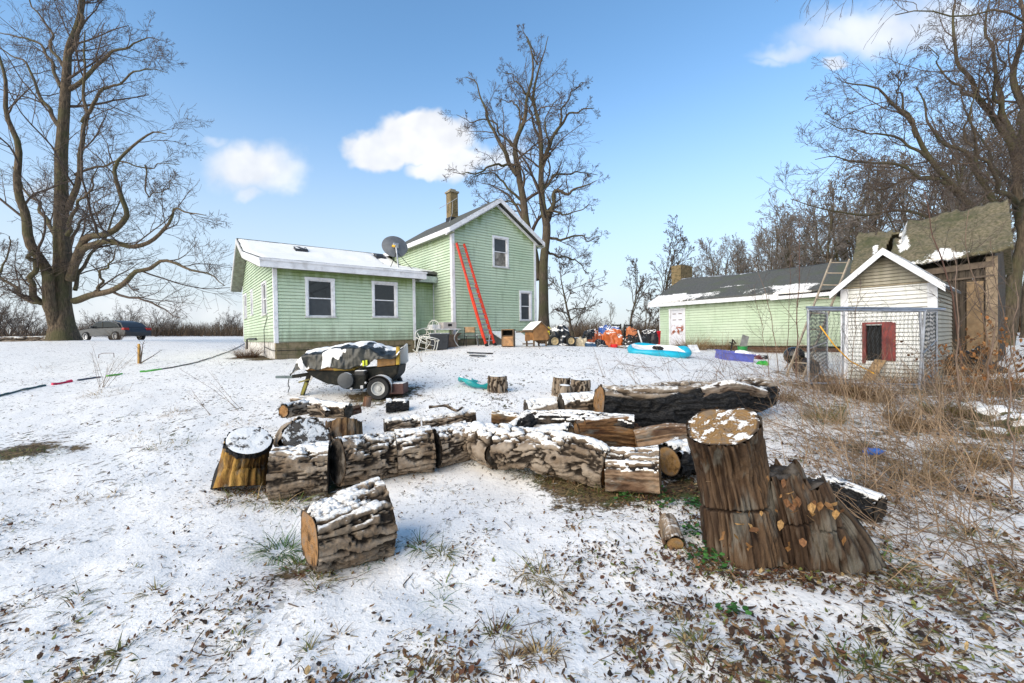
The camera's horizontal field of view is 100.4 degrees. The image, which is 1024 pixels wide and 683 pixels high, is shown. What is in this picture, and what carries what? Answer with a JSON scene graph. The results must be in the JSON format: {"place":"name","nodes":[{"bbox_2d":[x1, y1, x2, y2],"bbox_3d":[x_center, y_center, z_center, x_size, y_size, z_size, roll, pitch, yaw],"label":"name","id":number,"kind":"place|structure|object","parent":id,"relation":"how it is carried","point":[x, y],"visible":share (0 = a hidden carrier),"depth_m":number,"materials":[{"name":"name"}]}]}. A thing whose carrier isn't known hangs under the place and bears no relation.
{"place":"outdoors","nodes":[
{"label":"outdoors","id":0,"kind":"place"},
{"bbox_2d":[0,332,1023,682],"bbox_3d":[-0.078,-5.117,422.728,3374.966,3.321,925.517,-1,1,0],"label":"ground","id":1,"kind":"structure","parent":0,"point":[100,448],"depth_m":3.38,"materials":[{"name":"snow"}]},
{"bbox_2d":[0,303,37,336],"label":"shrub","id":2,"kind":"object","parent":1,"relation":"on","point":[13,330],"visible":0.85,"depth_m":37.02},
{"bbox_2d":[0,302,45,336],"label":"shrub","id":3,"kind":"object","parent":1,"relation":"on","point":[27,324],"visible":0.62,"depth_m":40.22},
{"bbox_2d":[79,320,151,339],"bbox_3d":[-29.370,-0.782,31.414,4.718,1.470,2.000,-1,1,14],"label":"parked car","id":4,"kind":"object","parent":1,"relation":"on","point":[140,331],"visible":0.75,"depth_m":30.74,"materials":[{"name":"blue paint"}]},
{"bbox_2d":[0,0,240,340],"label":"maple tree","id":5,"kind":"object","parent":1,"relation":"on","point":[61,274],"visible":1,"depth_m":24.92,"materials":[{"name":"brown plant"}]},
{"bbox_2d":[0,319,242,336],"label":"tall grass","id":6,"kind":"structure","parent":1,"relation":"on","point":[197,331],"depth_m":44.63,"materials":[{"name":"plant"}]},
{"bbox_2d":[0,343,244,395],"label":"garden hose","id":7,"kind":"object","parent":1,"relation":"on","point":[54,383],"visible":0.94,"depth_m":10.59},
{"bbox_2d":[210,427,273,488],"bbox_3d":[-2.932,1.323,4.684,0.610,0.746,0.595,-1,1,0],"label":"tree stump","id":8,"kind":"object","parent":1,"relation":"on","point":[243,461],"visible":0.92,"depth_m":4.53,"materials":[{"name":"brown wood"}]},
{"bbox_2d":[278,399,308,417],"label":"log","id":9,"kind":"object","parent":1,"relation":"on","point":[292,409],"visible":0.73,"depth_m":6.07,"materials":[{"name":"brown wood"}]},
{"bbox_2d":[266,440,330,499],"bbox_3d":[-2.241,1.383,4.535,0.578,0.599,0.528,-1,1,-20],"label":"cut log","id":10,"kind":"object","parent":1,"relation":"on","point":[300,469],"visible":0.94,"depth_m":4.34,"materials":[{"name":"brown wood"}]},
{"bbox_2d":[273,416,332,446],"bbox_3d":[-2.480,1.219,5.067,0.602,0.689,0.651,-1,1,-36],"label":"log chunk","id":11,"kind":"object","parent":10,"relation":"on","point":[299,430],"visible":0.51,"depth_m":4.97,"materials":[{"name":"grey wood"}]},
{"bbox_2d":[307,399,353,418],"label":"log","id":12,"kind":"object","parent":1,"relation":"on","point":[340,409],"visible":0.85,"depth_m":6.16,"materials":[{"name":"brown wood"}]},
{"bbox_2d":[275,341,408,399],"bbox_3d":[-3.345,0.546,8.375,2.621,1.101,1.095,-1,1,0],"label":"covered trailer","id":13,"kind":"object","parent":1,"relation":"on","point":[343,365],"visible":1,"depth_m":8.03,"materials":[{"name":"black paint"}]},
{"bbox_2d":[325,417,362,438],"bbox_3d":[-2.134,1.155,5.418,0.472,0.429,0.531,-1,1,0],"label":"log chunk","id":14,"kind":"object","parent":1,"relation":"on","point":[342,427],"visible":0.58,"depth_m":5.27,"materials":[{"name":"brown wood"}]},
{"bbox_2d":[300,477,397,571],"bbox_3d":[-1.243,1.396,3.236,0.567,0.606,0.590,-2,1,-40],"label":"cut log","id":15,"kind":"object","parent":1,"relation":"on","point":[353,525],"visible":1,"depth_m":3.08,"materials":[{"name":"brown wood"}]},
{"bbox_2d":[330,431,397,486],"bbox_3d":[-1.641,1.311,4.781,0.662,0.583,0.539,-2,1,-44],"label":"cut log","id":16,"kind":"object","parent":1,"relation":"on","point":[356,459],"visible":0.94,"depth_m":4.62,"materials":[{"name":"brown wood"}]},
{"bbox_2d":[230,189,544,358],"bbox_3d":[-5.277,-3.179,18.682,10.980,7.690,10.330,-2,1,-38],"label":"farmhouse","id":17,"kind":"object","parent":1,"relation":"on","point":[299,301],"visible":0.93,"depth_m":16.64,"materials":[{"name":"green plastic"}]},
{"bbox_2d":[304,277,336,317],"bbox_3d":[-6.528,-1.464,14.434,0.995,1.340,0.425,-2,1,-38],"label":"window","id":18,"kind":"structure","parent":17,"relation":"in","point":[319,292],"depth_m":14.33,"materials":[{"name":"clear glass"}]},
{"bbox_2d":[371,281,398,317],"bbox_3d":[-4.775,-1.531,15.830,1.033,1.340,0.425,-2,1,-38],"label":"window","id":19,"kind":"structure","parent":17,"relation":"in","point":[384,294],"depth_m":15.74,"materials":[{"name":"white glass"}]},
{"bbox_2d":[382,236,411,268],"bbox_3d":[-4.484,-3.500,16.688,1.006,1.411,0.881,-2,1,-38],"label":"satellite dish","id":20,"kind":"object","parent":17,"relation":"on","point":[395,246],"visible":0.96,"depth_m":16.72,"materials":[{"name":"grey metal"}]},
{"bbox_2d":[492,235,509,268],"bbox_3d":[-0.577,-3.736,17.977,0.900,1.320,0.425,-2,1,-38],"label":"window","id":21,"kind":"structure","parent":17,"relation":"in","point":[500,245],"depth_m":17.90,"materials":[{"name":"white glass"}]},
{"bbox_2d":[519,290,532,320],"bbox_3d":[0.497,-1.559,18.836,0.760,1.330,0.425,-2,1,-38],"label":"window","id":22,"kind":"structure","parent":17,"relation":"in","point":[525,297],"depth_m":18.76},
{"bbox_2d":[386,398,408,412],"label":"charred log","id":23,"kind":"object","parent":1,"relation":"on","point":[397,404],"visible":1,"depth_m":7.20,"materials":[{"name":"black wood"}]},
{"bbox_2d":[383,414,420,431],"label":"log","id":24,"kind":"object","parent":1,"relation":"on","point":[401,422],"visible":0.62,"depth_m":5.65,"materials":[{"name":"brown wood"}]},
{"bbox_2d":[394,425,435,475],"bbox_3d":[-1.142,1.270,4.971,0.438,0.535,0.532,-1,1,-19],"label":"cut log","id":25,"kind":"object","parent":1,"relation":"on","point":[415,448],"visible":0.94,"depth_m":4.78,"materials":[{"name":"brown wood"}]},
{"bbox_2d":[429,333,449,349],"bbox_3d":[-2.607,-0.004,15.401,0.720,0.600,0.560,-1,1,-6],"label":"storage tote","id":26,"kind":"object","parent":1,"relation":"on","point":[443,338],"visible":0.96,"depth_m":15.17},
{"bbox_2d":[421,408,476,426],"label":"log","id":27,"kind":"object","parent":1,"relation":"on","point":[466,415],"visible":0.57,"depth_m":6.24,"materials":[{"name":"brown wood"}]},
{"bbox_2d":[431,421,470,467],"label":"cut log","id":28,"kind":"object","parent":1,"relation":"on","point":[448,440],"visible":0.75,"depth_m":5.02,"materials":[{"name":"brown wood"}]},
{"bbox_2d":[455,243,496,345],"bbox_3d":[-1.366,-1.799,16.223,1.556,4.029,0.534,0,1,33],"label":"extension ladder","id":29,"kind":"object","parent":1,"relation":"on","point":[484,313],"visible":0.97,"depth_m":16.17,"materials":[{"name":"metal"}]},
{"bbox_2d":[462,421,497,469],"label":"gnarled log","id":30,"kind":"object","parent":1,"relation":"on","point":[478,435],"visible":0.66,"depth_m":4.88,"materials":[{"name":"brown wood"}]},
{"bbox_2d":[487,375,507,393],"bbox_3d":[-0.285,0.859,8.408,0.422,0.400,0.413,-1,1,0],"label":"tree stump","id":31,"kind":"object","parent":1,"relation":"on","point":[498,384],"visible":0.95,"depth_m":8.26,"materials":[{"name":"brown wood"}]},
{"bbox_2d":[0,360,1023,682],"bbox_3d":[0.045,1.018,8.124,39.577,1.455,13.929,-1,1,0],"label":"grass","id":32,"kind":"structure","parent":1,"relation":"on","point":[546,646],"depth_m":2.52,"materials":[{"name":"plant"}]},
{"bbox_2d":[0,348,1023,682],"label":"fallen leaves","id":33,"kind":"object","parent":1,"relation":"on","point":[786,637],"depth_m":2.42,"materials":[{"name":"plant"}]},
{"bbox_2d":[437,24,610,326],"bbox_3d":[1.268,-10.987,28.968,10.328,20.801,9.901,-2,1,-42],"label":"tall tree","id":34,"kind":"object","parent":1,"relation":"on","point":[517,168],"visible":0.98,"depth_m":28.64,"materials":[{"name":"brown plant"}]},
{"bbox_2d":[516,321,549,345],"bbox_3d":[0.743,-0.275,15.519,1.170,0.900,0.720,-1,1,-29],"label":"rabbit hutch","id":35,"kind":"object","parent":1,"relation":"on","point":[537,330],"visible":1,"depth_m":15.34,"materials":[{"name":"orange wood"}]},
{"bbox_2d":[523,397,557,410],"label":"log","id":36,"kind":"object","parent":1,"relation":"on","point":[549,403],"visible":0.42,"depth_m":6.45,"materials":[{"name":"brown wood"}]},
{"bbox_2d":[490,423,609,489],"bbox_3d":[0.427,1.236,4.638,1.264,0.622,0.517,-1,1,20],"label":"gnarled log","id":37,"kind":"object","parent":1,"relation":"on","point":[565,455],"visible":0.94,"depth_m":4.49,"materials":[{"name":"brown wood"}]},
{"bbox_2d":[509,411,536,426],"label":"charred log","id":38,"kind":"object","parent":37,"relation":"on","point":[526,419],"visible":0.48,"depth_m":5.23,"materials":[{"name":"black wood"}]},
{"bbox_2d":[547,324,575,345],"bbox_3d":[1.948,-0.135,17.572,1.178,1.176,0.804,-1,1,-9],"label":"covered mower","id":39,"kind":"object","parent":1,"relation":"on","point":[559,334],"visible":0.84,"depth_m":17.30,"materials":[{"name":"black"}]},
{"bbox_2d":[557,391,593,410],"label":"log","id":40,"kind":"object","parent":1,"relation":"on","point":[577,401],"visible":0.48,"depth_m":6.41,"materials":[{"name":"brown wood"}]},
{"bbox_2d":[548,246,607,336],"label":"tree","id":41,"kind":"object","parent":1,"relation":"on","point":[580,309],"visible":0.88,"depth_m":35.86,"materials":[{"name":"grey plant"}]},
{"bbox_2d":[535,319,658,343],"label":"tall grass","id":42,"kind":"structure","parent":1,"relation":"on","point":[578,332],"depth_m":46.58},
{"bbox_2d":[574,420,640,447],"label":"split log","id":43,"kind":"object","parent":1,"relation":"on","point":[609,435],"visible":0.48,"depth_m":5.28,"materials":[{"name":"brown wood"}]},
{"bbox_2d":[523,409,633,427],"bbox_3d":[0.855,1.014,5.629,1.483,0.228,0.432,-1,1,21],"label":"split plank","id":44,"kind":"object","parent":43,"relation":"on","point":[559,416],"visible":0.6,"depth_m":5.53,"materials":[{"name":"brown wood"}]},
{"bbox_2d":[584,415,628,425],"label":"split log","id":45,"kind":"object","parent":43,"relation":"on","point":[600,420],"visible":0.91,"depth_m":5.30,"materials":[{"name":"brown wood"}]},
{"bbox_2d":[601,328,622,346],"bbox_3d":[4.406,-0.009,18.974,1.315,1.204,1.050,-1,1,0],"label":"orange tarp","id":46,"kind":"object","parent":1,"relation":"on","point":[612,336],"visible":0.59,"depth_m":18.63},
{"bbox_2d":[604,446,661,493],"bbox_3d":[1.224,1.287,4.300,0.531,0.439,0.507,-1,1,21],"label":"split log","id":47,"kind":"object","parent":1,"relation":"on","point":[632,469],"visible":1,"depth_m":4.15,"materials":[{"name":"brown wood"}]},
{"bbox_2d":[622,256,660,327],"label":"slender tree","id":48,"kind":"object","parent":1,"relation":"on","point":[641,285],"visible":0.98,"depth_m":38.97,"materials":[{"name":"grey plant"}]},
{"bbox_2d":[626,288,658,330],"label":"tree","id":49,"kind":"object","parent":1,"relation":"on","point":[649,297],"visible":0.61,"depth_m":32.90,"materials":[{"name":"grey plant"}]},
{"bbox_2d":[627,343,691,357],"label":"inflatable pool","id":50,"kind":"structure","parent":1,"relation":"on","point":[649,349],"depth_m":12.95,"materials":[{"name":"teal plastic"}]},
{"bbox_2d":[633,423,686,446],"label":"split log","id":51,"kind":"object","parent":1,"relation":"on","point":[654,435],"visible":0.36,"depth_m":5.13,"materials":[{"name":"brown wood"}]},
{"bbox_2d":[658,513,686,548],"bbox_3d":[1.257,1.491,3.360,0.170,0.158,0.344,-1,1,12],"label":"firewood","id":52,"kind":"object","parent":1,"relation":"on","point":[669,526],"visible":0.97,"depth_m":3.29,"materials":[{"name":"brown wood"}]},
{"bbox_2d":[649,215,700,295],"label":"fan tree","id":53,"kind":"object","parent":1,"relation":"on","point":[671,259],"visible":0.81,"depth_m":34.50,"materials":[{"name":"grey plant"}]},
{"bbox_2d":[658,438,695,479],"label":"charred log","id":54,"kind":"object","parent":1,"relation":"on","point":[674,466],"visible":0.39,"depth_m":4.41,"materials":[{"name":"black wood"}]},
{"bbox_2d":[613,485,751,617],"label":"green weeds","id":55,"kind":"object","parent":1,"relation":"on","point":[734,606],"visible":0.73,"depth_m":3.12,"materials":[{"name":"green plant"}]},
{"bbox_2d":[593,377,779,427],"bbox_3d":[2.680,0.913,6.337,3.010,0.679,0.753,-1,1,-12],"label":"burnt log","id":56,"kind":"object","parent":1,"relation":"on","point":[662,402],"visible":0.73,"depth_m":6.00,"materials":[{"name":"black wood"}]},
{"bbox_2d":[701,380,767,397],"bbox_3d":[3.227,0.711,6.213,1.078,0.319,0.223,-1,1,-5],"label":"broken branch","id":57,"kind":"object","parent":56,"relation":"on","point":[720,387],"visible":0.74,"depth_m":6.15,"materials":[{"name":"brown plant"}]},
{"bbox_2d":[694,237,737,275],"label":"bare tree","id":58,"kind":"object","parent":1,"relation":"on","point":[701,243],"visible":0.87,"depth_m":42.62,"materials":[{"name":"grey plant"}]},
{"bbox_2d":[714,349,755,362],"bbox_3d":[7.458,0.455,14.290,1.114,0.386,0.620,6,6,5],"label":"storage tub","id":59,"kind":"object","parent":1,"relation":"on","point":[737,354],"visible":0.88,"depth_m":14.03,"materials":[{"name":"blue plastic"}]},
{"bbox_2d":[648,260,851,351],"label":"green shed","id":60,"kind":"structure","parent":1,"relation":"on","point":[687,303],"depth_m":22.25,"materials":[{"name":"plastic"}]},
{"bbox_2d":[671,310,683,344],"bbox_3d":[9.615,-0.814,24.807,0.102,2.015,0.810,-2,1,-38],"label":"door","id":61,"kind":"structure","parent":60,"relation":"in","point":[677,325],"depth_m":24.82,"materials":[{"name":"white paint"}]},
{"bbox_2d":[751,233,797,269],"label":"bare tree","id":62,"kind":"object","parent":1,"relation":"on","point":[765,248],"visible":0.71,"depth_m":35.88,"materials":[{"name":"grey plant"}]},
{"bbox_2d":[756,209,802,267],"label":"bare tree","id":63,"kind":"object","parent":1,"relation":"on","point":[783,244],"visible":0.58,"depth_m":37.93,"materials":[{"name":"grey plant"}]},
{"bbox_2d":[744,188,820,270],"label":"bare tree","id":64,"kind":"object","parent":1,"relation":"on","point":[765,231],"visible":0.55,"depth_m":39.40,"materials":[{"name":"grey plant"}]},
{"bbox_2d":[685,407,886,576],"bbox_3d":[1.909,1.071,3.168,1.230,1.160,0.773,-1,1,0],"label":"stump","id":65,"kind":"object","parent":1,"relation":"on","point":[756,511],"visible":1,"depth_m":2.98,"materials":[{"name":"brown wood"}]},
{"bbox_2d":[569,319,1023,473],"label":"bramble canes","id":66,"kind":"object","parent":1,"relation":"on","point":[903,392],"visible":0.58,"depth_m":7.01,"materials":[{"name":"plant"}]},
{"bbox_2d":[776,212,817,376],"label":"sapling","id":67,"kind":"object","parent":1,"relation":"on","point":[799,276],"visible":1,"depth_m":10.50,"materials":[{"name":"brown plant"}]},
{"bbox_2d":[757,210,848,271],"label":"bare tree","id":68,"kind":"object","parent":1,"relation":"on","point":[795,251],"visible":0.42,"depth_m":34.91,"materials":[{"name":"brown plant"}]},
{"bbox_2d":[751,190,870,269],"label":"bare tree","id":69,"kind":"object","parent":1,"relation":"on","point":[797,199],"visible":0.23,"depth_m":46.64,"materials":[{"name":"brown plant"}]},
{"bbox_2d":[779,187,846,266],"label":"bare tree","id":70,"kind":"object","parent":1,"relation":"on","point":[810,213],"visible":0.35,"depth_m":43.61,"materials":[{"name":"brown plant"}]},
{"bbox_2d":[785,259,849,378],"bbox_3d":[8.025,-0.700,11.164,3.280,3.220,0.380,-1,1,-35],"label":"wooden ladder","id":71,"kind":"object","parent":1,"relation":"on","point":[817,295],"visible":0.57,"depth_m":11.34,"materials":[{"name":"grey wood"}]},
{"bbox_2d":[791,212,846,264],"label":"bare tree","id":72,"kind":"object","parent":1,"relation":"on","point":[805,230],"visible":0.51,"depth_m":37.48,"materials":[{"name":"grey plant"}]},
{"bbox_2d":[777,388,874,428],"bbox_3d":[4.698,1.035,6.405,1.298,0.647,1.237,-1,1,0],"label":"grass clump","id":73,"kind":"object","parent":1,"relation":"on","point":[832,415],"visible":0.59,"depth_m":6.37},
{"bbox_2d":[807,153,876,262],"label":"bare tree","id":74,"kind":"object","parent":1,"relation":"on","point":[828,243],"visible":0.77,"depth_m":35.24,"materials":[{"name":"brown plant"}]},
{"bbox_2d":[790,156,901,265],"bbox_3d":[27.619,-7.578,36.611,6.596,14.377,9.788,-1,1,10],"label":"bare tree","id":75,"kind":"object","parent":1,"relation":"on","point":[818,252],"visible":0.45,"depth_m":35.21,"materials":[{"name":"brown plant"}]},
{"bbox_2d":[815,473,887,522],"bbox_3d":[2.976,1.383,3.769,0.279,0.322,0.494,-1,1,-29],"label":"charred log","id":76,"kind":"object","parent":1,"relation":"on","point":[857,493],"visible":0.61,"depth_m":3.63,"materials":[{"name":"black wood"}]},
{"bbox_2d":[819,154,890,259],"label":"bare tree","id":77,"kind":"object","parent":1,"relation":"on","point":[857,226],"visible":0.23,"depth_m":40.23,"materials":[{"name":"brown plant"}]},
{"bbox_2d":[706,385,1023,610],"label":"bramble canes","id":78,"kind":"object","parent":1,"relation":"on","point":[903,507],"visible":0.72,"depth_m":3.77,"materials":[{"name":"plant"}]},
{"bbox_2d":[711,339,1023,530],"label":"weed stems","id":79,"kind":"object","parent":1,"relation":"on","point":[989,415],"visible":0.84,"depth_m":5.57,"materials":[{"name":"plant"}]},
{"bbox_2d":[790,282,945,388],"bbox_3d":[7.802,-0.118,9.211,3.652,2.274,2.146,-2,1,-40],"label":"dog pen","id":80,"kind":"object","parent":1,"relation":"on","point":[923,332],"visible":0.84,"depth_m":8.72,"materials":[{"name":"metal"}]},
{"bbox_2d":[827,152,914,259],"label":"bare tree","id":81,"kind":"object","parent":1,"relation":"on","point":[876,207],"visible":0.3,"depth_m":37.12,"materials":[{"name":"brown plant"}]},
{"bbox_2d":[820,361,936,406],"bbox_3d":[6.515,0.763,7.675,1.732,0.811,1.688,-1,1,0],"label":"grass clump","id":82,"kind":"object","parent":1,"relation":"on","point":[863,393],"visible":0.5,"depth_m":7.66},
{"bbox_2d":[757,0,1023,345],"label":"spreading tree","id":83,"kind":"object","parent":1,"relation":"on","point":[1005,130],"visible":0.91,"depth_m":18.27,"materials":[{"name":"brown plant"}]},
{"bbox_2d":[851,153,936,231],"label":"bare tree","id":84,"kind":"object","parent":1,"relation":"on","point":[900,197],"visible":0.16,"depth_m":36.14,"materials":[{"name":"brown plant"}]},
{"bbox_2d":[829,248,960,380],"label":"coop","id":85,"kind":"structure","parent":1,"relation":"on","point":[888,276],"depth_m":10.57,"materials":[{"name":"white"}]},
{"bbox_2d":[775,0,1023,107],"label":"willow tree","id":86,"kind":"object","parent":1,"relation":"on","point":[997,10],"visible":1,"depth_m":5.72,"materials":[{"name":"brown plant"}]},
{"bbox_2d":[859,440,981,493],"bbox_3d":[4.219,1.243,4.442,1.167,0.539,1.175,0,1,31],"label":"grass clump","id":87,"kind":"object","parent":1,"relation":"on","point":[931,472],"visible":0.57,"depth_m":4.40,"materials":[{"name":"plant"}]},
{"bbox_2d":[830,108,1015,277],"bbox_3d":[30.900,-8.799,32.046,11.440,16.803,7.709,-1,1,17],"label":"bare tree","id":88,"kind":"object","parent":1,"relation":"on","point":[897,175],"visible":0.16,"depth_m":31.61,"materials":[{"name":"brown plant"}]},
{"bbox_2d":[850,199,1013,363],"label":"old barn","id":89,"kind":"structure","parent":1,"relation":"on","point":[869,245],"depth_m":12.61,"materials":[{"name":"brown wood"}]},
{"bbox_2d":[899,175,982,371],"bbox_3d":[9.803,-1.458,9.758,1.951,4.617,1.585,-1,1,0],"label":"sapling","id":90,"kind":"object","parent":1,"relation":"on","point":[953,297],"visible":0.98,"depth_m":9.78,"materials":[{"name":"brown plant"}]},
{"bbox_2d":[896,387,1004,421],"bbox_3d":[6.844,0.986,6.733,1.388,0.655,1.290,-1,1,0],"label":"grass clump","id":91,"kind":"object","parent":1,"relation":"on","point":[950,409],"visible":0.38,"depth_m":6.63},
{"bbox_2d":[891,127,1013,224],"bbox_3d":[25.282,-6.178,24.432,4.477,12.398,5.404,-2,1,-41],"label":"bare tree","id":92,"kind":"object","parent":1,"relation":"on","point":[957,177],"visible":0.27,"depth_m":24.15,"materials":[{"name":"brown plant"}]},
{"bbox_2d":[887,426,1023,476],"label":"grass clump","id":93,"kind":"object","parent":1,"relation":"on","point":[975,460],"visible":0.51,"depth_m":4.71,"materials":[{"name":"plant"}]},
{"bbox_2d":[893,334,1023,387],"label":"dead vine","id":94,"kind":"object","parent":1,"relation":"on","point":[943,353],"visible":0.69,"depth_m":8.71,"materials":[{"name":"brown plant"}]},
{"bbox_2d":[904,125,1013,224],"bbox_3d":[30.647,-7.893,29.497,5.474,15.161,6.608,0,1,42],"label":"bare tree","id":95,"kind":"object","parent":1,"relation":"on","point":[964,167],"visible":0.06,"depth_m":29.34,"materials":[{"name":"brown plant"}]},
{"bbox_2d":[938,346,1007,375],"bbox_3d":[11.389,0.574,10.632,1.516,0.948,0.979,-1,1,0],"label":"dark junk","id":96,"kind":"object","parent":1,"relation":"on","point":[964,358],"visible":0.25,"depth_m":10.42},
{"bbox_2d":[928,362,1023,404],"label":"dead vine","id":97,"kind":"object","parent":1,"relation":"on","point":[984,378],"visible":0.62,"depth_m":7.10,"materials":[{"name":"brown plant"}]},
{"bbox_2d":[936,248,1020,414],"bbox_3d":[7.055,-0.177,6.525,0.453,2.668,1.181,-1,1,0],"label":"sapling","id":98,"kind":"object","parent":1,"relation":"on","point":[956,354],"visible":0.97,"depth_m":6.59,"materials":[{"name":"brown plant"}]},
{"bbox_2d":[948,196,1013,375],"bbox_3d":[10.481,-1.187,9.500,1.853,4.031,0.981,-1,1,-35],"label":"sapling","id":99,"kind":"object","parent":1,"relation":"on","point":[977,287],"visible":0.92,"depth_m":9.49,"materials":[{"name":"brown plant"}]},
{"bbox_2d":[952,78,1017,212],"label":"bare tree","id":100,"kind":"object","parent":1,"relation":"on","point":[1003,184],"visible":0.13,"depth_m":26.44,"materials":[{"name":"brown plant"}]},
{"bbox_2d":[948,313,1023,390],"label":"dead vine","id":101,"kind":"object","parent":1,"relation":"on","point":[983,351],"visible":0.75,"depth_m":8.17,"materials":[{"name":"brown plant"}]},
{"bbox_2d":[963,279,1009,402],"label":"sapling","id":102,"kind":"object","parent":1,"relation":"on","point":[988,363],"visible":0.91,"depth_m":7.01,"materials":[{"name":"brown plant"}]},
{"bbox_2d":[964,220,1023,381],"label":"sapling","id":103,"kind":"object","parent":1,"relation":"on","point":[999,296],"visible":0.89,"depth_m":8.64,"materials":[{"name":"brown plant"}]},
{"bbox_2d":[978,267,1023,494],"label":"sapling","id":104,"kind":"object","parent":1,"relation":"on","point":[1008,426],"visible":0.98,"depth_m":4.01,"materials":[{"name":"brown plant"}]},
{"bbox_2d":[981,135,1023,337],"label":"bare tree","id":105,"kind":"object","parent":1,"relation":"on","point":[1021,335],"visible":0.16,"depth_m":25.01,"materials":[{"name":"brown plant"}]},
{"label":"charred log","id":106,"kind":"object","parent":1,"relation":"on","visible":0},
{"bbox_2d":[491,409,522,424],"bbox_3d":[-0.043,1.060,5.881,0.476,0.256,0.196,-1,1,11],"label":"bark slab","id":107,"kind":"object","parent":106,"relation":"on","point":[498,417],"depth_m":5.83,"materials":[{"name":"brown wood"}]},
{"bbox_2d":[0,0,1023,333],"label":"sky","id":108,"kind":"structure","parent":0,"point":[327,130],"materials":[{"name":"blue"}]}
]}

